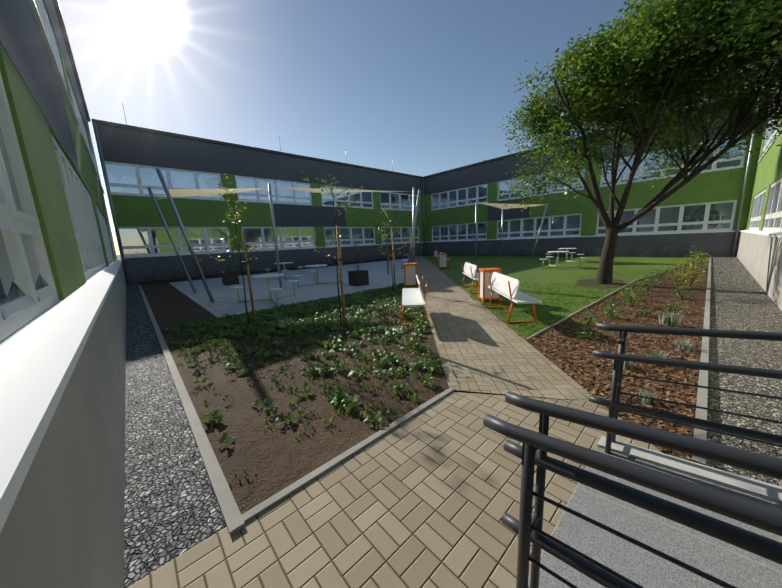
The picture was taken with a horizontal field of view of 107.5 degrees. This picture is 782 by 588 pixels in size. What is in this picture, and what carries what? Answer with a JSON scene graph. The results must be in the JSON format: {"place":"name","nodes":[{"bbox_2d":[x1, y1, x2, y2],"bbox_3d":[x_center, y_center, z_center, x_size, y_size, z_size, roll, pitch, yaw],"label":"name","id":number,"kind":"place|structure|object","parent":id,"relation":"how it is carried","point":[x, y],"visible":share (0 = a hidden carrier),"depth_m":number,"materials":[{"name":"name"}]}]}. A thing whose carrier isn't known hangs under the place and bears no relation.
{"place":"outdoors","nodes":[
{"label":"outdoors","id":0,"kind":"place"},
{"bbox_2d":[170,258,410,317],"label":"patio paving","id":1,"kind":"structure","parent":0,"point":[225,297],"depth_m":11.38,"materials":[{"name":"grey concrete"}]},
{"bbox_2d":[147,168,284,302],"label":"shade sail poles","id":2,"kind":"object","parent":1,"relation":"on","point":[176,214],"visible":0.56,"depth_m":9.73,"materials":[{"name":"silver metal"}]},
{"bbox_2d":[156,188,265,199],"bbox_3d":[-6.442,-3.397,9.737,3.299,0.450,2.851,-19,20,-58],"label":"shade sail","id":3,"kind":"object","parent":2,"relation":"attached to","point":[176,193],"depth_m":9.04,"materials":[{"name":"beige fabric"}]},
{"bbox_2d":[221,271,239,284],"bbox_3d":[-7.314,-0.717,13.050,0.560,0.550,0.560,-12,14,-41],"label":"cube planter","id":4,"kind":"object","parent":1,"relation":"on","point":[230,278],"visible":0.96,"depth_m":12.85,"materials":[{"name":"grey plastic"}]},
{"bbox_2d":[231,274,298,305],"bbox_3d":[-3.484,-0.175,8.573,1.960,0.768,1.886,-12,14,-41],"label":"picnic table","id":5,"kind":"object","parent":1,"relation":"on","point":[268,276],"visible":0.98,"depth_m":8.61,"materials":[{"name":"white metal"}]},
{"bbox_2d":[264,262,301,279],"bbox_3d":[-5.279,-1.230,14.742,1.883,0.768,1.957,-12,14,-41],"label":"picnic table","id":6,"kind":"object","parent":1,"relation":"on","point":[284,270],"visible":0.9,"depth_m":14.70,"materials":[{"name":"white metal"}]},
{"bbox_2d":[293,264,342,286],"bbox_3d":[-3.244,-0.786,11.846,1.886,0.768,1.960,-12,14,-41],"label":"picnic table","id":7,"kind":"object","parent":1,"relation":"on","point":[316,271],"visible":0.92,"depth_m":11.80,"materials":[{"name":"white metal"}]},
{"bbox_2d":[348,270,368,285],"bbox_3d":[-1.261,-0.627,11.124,0.560,0.550,0.560,-12,14,-41],"label":"cube planter","id":8,"kind":"object","parent":1,"relation":"on","point":[358,277],"visible":1,"depth_m":10.93,"materials":[{"name":"grey plastic"}]},
{"bbox_2d":[379,219,397,274],"bbox_3d":[-0.259,-2.289,13.814,1.366,2.772,0.933,-12,14,-41],"label":"young tree","id":9,"kind":"object","parent":1,"relation":"on","point":[386,247],"visible":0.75,"depth_m":13.95,"materials":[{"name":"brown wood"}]},
{"bbox_2d":[404,187,420,281],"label":"shade sail poles","id":10,"kind":"object","parent":1,"relation":"on","point":[412,243],"visible":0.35,"depth_m":11.20,"materials":[{"name":"silver metal"}]},
{"bbox_2d":[277,187,407,192],"bbox_3d":[-1.834,-4.059,11.417,5.293,0.350,1.505,-4,10,-6],"label":"shade sail","id":11,"kind":"object","parent":10,"relation":"attached to","point":[314,190],"depth_m":10.94,"materials":[{"name":"beige fabric"}]},
{"bbox_2d":[141,283,447,514],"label":"bed soil","id":12,"kind":"structure","parent":0,"point":[281,456],"depth_m":3.17,"materials":[{"name":"brown soil"}]},
{"bbox_2d":[199,177,257,322],"bbox_3d":[-3.234,-0.826,5.664,1.024,3.094,0.970,-12,14,-41],"label":"sapling","id":13,"kind":"object","parent":12,"relation":"on","point":[246,262],"visible":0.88,"depth_m":5.80,"materials":[{"name":"green plant"}]},
{"bbox_2d":[170,283,416,374],"bbox_3d":[-0.844,0.269,7.431,7.692,0.097,3.318,-12,14,-41],"label":"bed ground cover","id":14,"kind":"object","parent":12,"relation":"on","point":[238,332],"visible":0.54,"depth_m":5.97,"materials":[{"name":"green plant"}]},
{"bbox_2d":[161,282,441,483],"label":"bed plants","id":15,"kind":"object","parent":12,"relation":"on","point":[335,341],"visible":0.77,"depth_m":4.70,"materials":[{"name":"green plant"}]},
{"bbox_2d":[294,165,362,325],"bbox_3d":[-0.971,-0.823,5.276,1.259,3.036,1.160,-12,14,-41],"label":"sapling","id":16,"kind":"object","parent":12,"relation":"on","point":[339,259],"visible":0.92,"depth_m":5.43,"materials":[{"name":"green plant"}]},
{"bbox_2d":[377,208,405,291],"bbox_3d":[0.017,-1.433,9.120,1.171,2.760,0.838,-12,14,-41],"label":"tree","id":17,"kind":"object","parent":12,"relation":"on","point":[393,251],"visible":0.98,"depth_m":9.04,"materials":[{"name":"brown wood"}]},
{"bbox_2d":[404,263,416,285],"bbox_3d":[0.689,-0.663,10.072,0.450,0.820,0.450,-2,10,3],"label":"litter bin","id":18,"kind":"object","parent":12,"relation":"on","point":[410,273],"visible":0.92,"depth_m":9.87,"materials":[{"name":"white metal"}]},
{"bbox_2d":[400,275,427,325],"bbox_3d":[0.454,0.083,6.031,0.564,0.826,1.850,-2,10,3],"label":"bench","id":19,"kind":"object","parent":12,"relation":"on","point":[413,297],"visible":0.96,"depth_m":5.50,"materials":[{"name":"white paint"}]},
{"bbox_2d":[117,255,579,400],"bbox_3d":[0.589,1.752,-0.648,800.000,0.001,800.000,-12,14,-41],"label":"ground sheet","id":20,"kind":"object","parent":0,"point":[118,257],"depth_m":3.10,"materials":[{"name":"concrete"}]},
{"bbox_2d":[0,0,125,587],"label":"building wing","id":21,"kind":"structure","parent":20,"relation":"on","point":[62,380],"depth_m":1.66,"materials":[{"name":"paint"}]},
{"bbox_2d":[124,283,225,587],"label":"gravel strip","id":22,"kind":"object","parent":20,"relation":"on","point":[172,510],"visible":1,"depth_m":2.17,"materials":[{"name":"grey gravel"}]},
{"bbox_2d":[91,119,423,282],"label":"building wing","id":23,"kind":"structure","parent":20,"relation":"on","point":[134,157],"depth_m":18.77,"materials":[{"name":"green paint"}]},
{"bbox_2d":[122,103,485,168],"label":"lightning rods","id":24,"kind":"object","parent":23,"relation":"on","point":[279,139],"visible":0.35,"depth_m":20.39,"materials":[{"name":"grey metal"}]},
{"bbox_2d":[93,96,761,283],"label":"downpipes","id":25,"kind":"structure","parent":23,"relation":"attached to","point":[735,237],"depth_m":14.78,"materials":[{"name":"grey metal"}]},
{"bbox_2d":[139,256,408,285],"bbox_3d":[-5.200,-2.155,21.910,21.300,0.001,2.400,-12,14,-41],"label":"gravel strip","id":26,"kind":"object","parent":20,"relation":"on","point":[211,276],"visible":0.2,"depth_m":18.43,"materials":[{"name":"soil"}]},
{"bbox_2d":[145,244,704,282],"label":"strip shrubs","id":27,"kind":"object","parent":26,"relation":"on","point":[356,255],"visible":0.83,"depth_m":16.93,"materials":[{"name":"green plant"}]},
{"bbox_2d":[138,257,710,535],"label":"concrete kerbs","id":28,"kind":"object","parent":20,"relation":"on","point":[235,520],"visible":0.64,"depth_m":2.35,"materials":[{"name":"grey concrete"}]},
{"bbox_2d":[410,255,592,400],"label":"paved path","id":29,"kind":"structure","parent":20,"relation":"on","point":[482,349],"depth_m":4.10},
{"bbox_2d":[424,255,707,257],"bbox_3d":[10.344,-3.104,23.380,1.200,0.001,21.020,-12,14,-41],"label":"gravel strip","id":30,"kind":"object","parent":20,"relation":"on","point":[578,256],"visible":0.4,"depth_m":19.90,"materials":[{"name":"gravel"}]},
{"bbox_2d":[423,89,769,256],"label":"building wing","id":31,"kind":"structure","parent":20,"relation":"on","point":[687,217],"depth_m":20.10,"materials":[{"name":"green paint"}]},
{"bbox_2d":[527,258,708,460],"bbox_3d":[8.884,-0.453,9.285,20.320,0.001,1.830,-12,14,-41],"label":"mulch bed","id":32,"kind":"object","parent":20,"relation":"on","point":[664,286],"visible":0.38,"depth_m":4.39,"materials":[{"name":"brown wood"}]},
{"bbox_2d":[575,251,711,405],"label":"shrubs","id":33,"kind":"object","parent":20,"relation":"on","point":[669,319],"visible":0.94,"depth_m":5.81,"materials":[{"name":"green plant"}]},
{"bbox_2d":[528,447,781,587],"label":"ramp","id":34,"kind":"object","parent":20,"relation":"on","point":[735,566],"visible":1,"depth_m":1.44,"materials":[{"name":"grey concrete"}]},
{"bbox_2d":[483,391,781,587],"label":"ramp railing","id":35,"kind":"object","parent":34,"relation":"on","point":[527,527],"visible":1,"depth_m":0.85,"materials":[{"name":"black metal"}]},
{"bbox_2d":[597,436,781,503],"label":"curb","id":36,"kind":"object","parent":20,"relation":"on","point":[760,489],"visible":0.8,"depth_m":1.81,"materials":[{"name":"grey concrete"}]},
{"bbox_2d":[588,323,781,453],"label":"ramp railing","id":37,"kind":"object","parent":36,"relation":"on","point":[614,404],"visible":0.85,"depth_m":1.78,"materials":[{"name":"black metal"}]},
{"bbox_2d":[706,257,781,485],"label":"gravel strip","id":38,"kind":"object","parent":20,"relation":"on","point":[741,299],"visible":0.75,"depth_m":3.55,"materials":[{"name":"grey gravel"}]},
{"bbox_2d":[737,74,781,310],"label":"building wing","id":39,"kind":"structure","parent":20,"relation":"on","point":[759,254],"depth_m":9.62,"materials":[{"name":"paint"}]},
{"bbox_2d":[127,391,661,587],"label":"paving","id":40,"kind":"structure","parent":0,"point":[428,497],"depth_m":1.70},
{"bbox_2d":[58,0,775,254],"label":"sky","id":41,"kind":"structure","parent":0,"point":[422,87],"materials":[{"name":"blue"}]},
{"bbox_2d":[423,256,700,339],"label":"lawn","id":42,"kind":"structure","parent":0,"point":[522,269],"depth_m":11.73,"materials":[{"name":"green plant"}]},
{"bbox_2d":[433,250,437,262],"bbox_3d":[3.312,-2.643,20.190,0.564,0.826,1.850,-2,10,3],"label":"bench","id":43,"kind":"object","parent":42,"relation":"on","point":[435,253],"visible":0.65,"depth_m":19.89,"materials":[{"name":"white paint"}]},
{"bbox_2d":[438,253,446,268],"bbox_3d":[2.880,-1.848,16.002,0.450,0.820,0.450,-2,10,3],"label":"litter bin","id":44,"kind":"object","parent":42,"relation":"on","point":[442,260],"visible":1,"depth_m":15.81,"materials":[{"name":"orange paint"}]},
{"bbox_2d":[462,262,478,293],"bbox_3d":[2.590,-0.534,8.880,0.564,0.826,1.850,-2,10,3],"label":"bench","id":45,"kind":"object","parent":42,"relation":"on","point":[469,269],"visible":0.77,"depth_m":8.67,"materials":[{"name":"white paint"}]},
{"bbox_2d":[478,268,501,302],"bbox_3d":[2.509,-0.233,7.298,0.450,0.820,0.450,-2,10,3],"label":"litter bin","id":46,"kind":"object","parent":42,"relation":"on","point":[484,293],"visible":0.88,"depth_m":7.14,"materials":[{"name":"orange metal"}]},
{"bbox_2d":[475,202,547,261],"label":"shade sail poles","id":47,"kind":"object","parent":42,"relation":"on","point":[502,233],"visible":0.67,"depth_m":18.92,"materials":[{"name":"silver metal"}]},
{"bbox_2d":[480,203,544,209],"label":"shade sail","id":48,"kind":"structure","parent":47,"relation":"hanging from","point":[502,206],"depth_m":18.15,"materials":[{"name":"fabric"}]},
{"bbox_2d":[488,272,541,322],"bbox_3d":[2.456,0.021,5.894,0.564,0.826,1.850,-2,10,3],"label":"bench","id":49,"kind":"object","parent":42,"relation":"on","point":[505,286],"visible":0.98,"depth_m":5.43,"materials":[{"name":"white paint"}]},
{"bbox_2d":[540,251,582,268],"bbox_3d":[8.219,-1.669,13.891,1.960,0.768,1.885,-12,14,-41],"label":"picnic table","id":50,"kind":"object","parent":42,"relation":"on","point":[558,252],"depth_m":13.89,"materials":[{"name":"white metal"}]},
{"bbox_2d":[546,248,584,261],"bbox_3d":[10.446,-2.318,16.897,1.765,0.768,1.985,-12,14,-41],"label":"picnic table","id":51,"kind":"object","parent":42,"relation":"on","point":[566,255],"depth_m":16.72,"materials":[{"name":"white metal"}]},
{"bbox_2d":[575,279,627,288],"bbox_3d":[6.673,-0.347,9.180,2.402,0.001,1.454,-12,14,-41],"label":"tree bare patch","id":52,"kind":"object","parent":42,"relation":"on","point":[619,283],"visible":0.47,"depth_m":9.02,"materials":[{"name":"soil"}]},
{"bbox_2d":[526,257,704,340],"bbox_3d":[9.357,-0.640,10.101,18.605,0.045,0.450,-10,13,-36],"label":"lawn edging","id":53,"kind":"object","parent":42,"relation":"on","point":[548,327],"visible":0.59,"depth_m":5.93,"materials":[{"name":"concrete"}]},
{"bbox_2d":[494,0,781,283],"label":"tree","id":54,"kind":"object","parent":42,"relation":"on","point":[651,32],"depth_m":7.69,"materials":[{"name":"green plant"}]}
]}

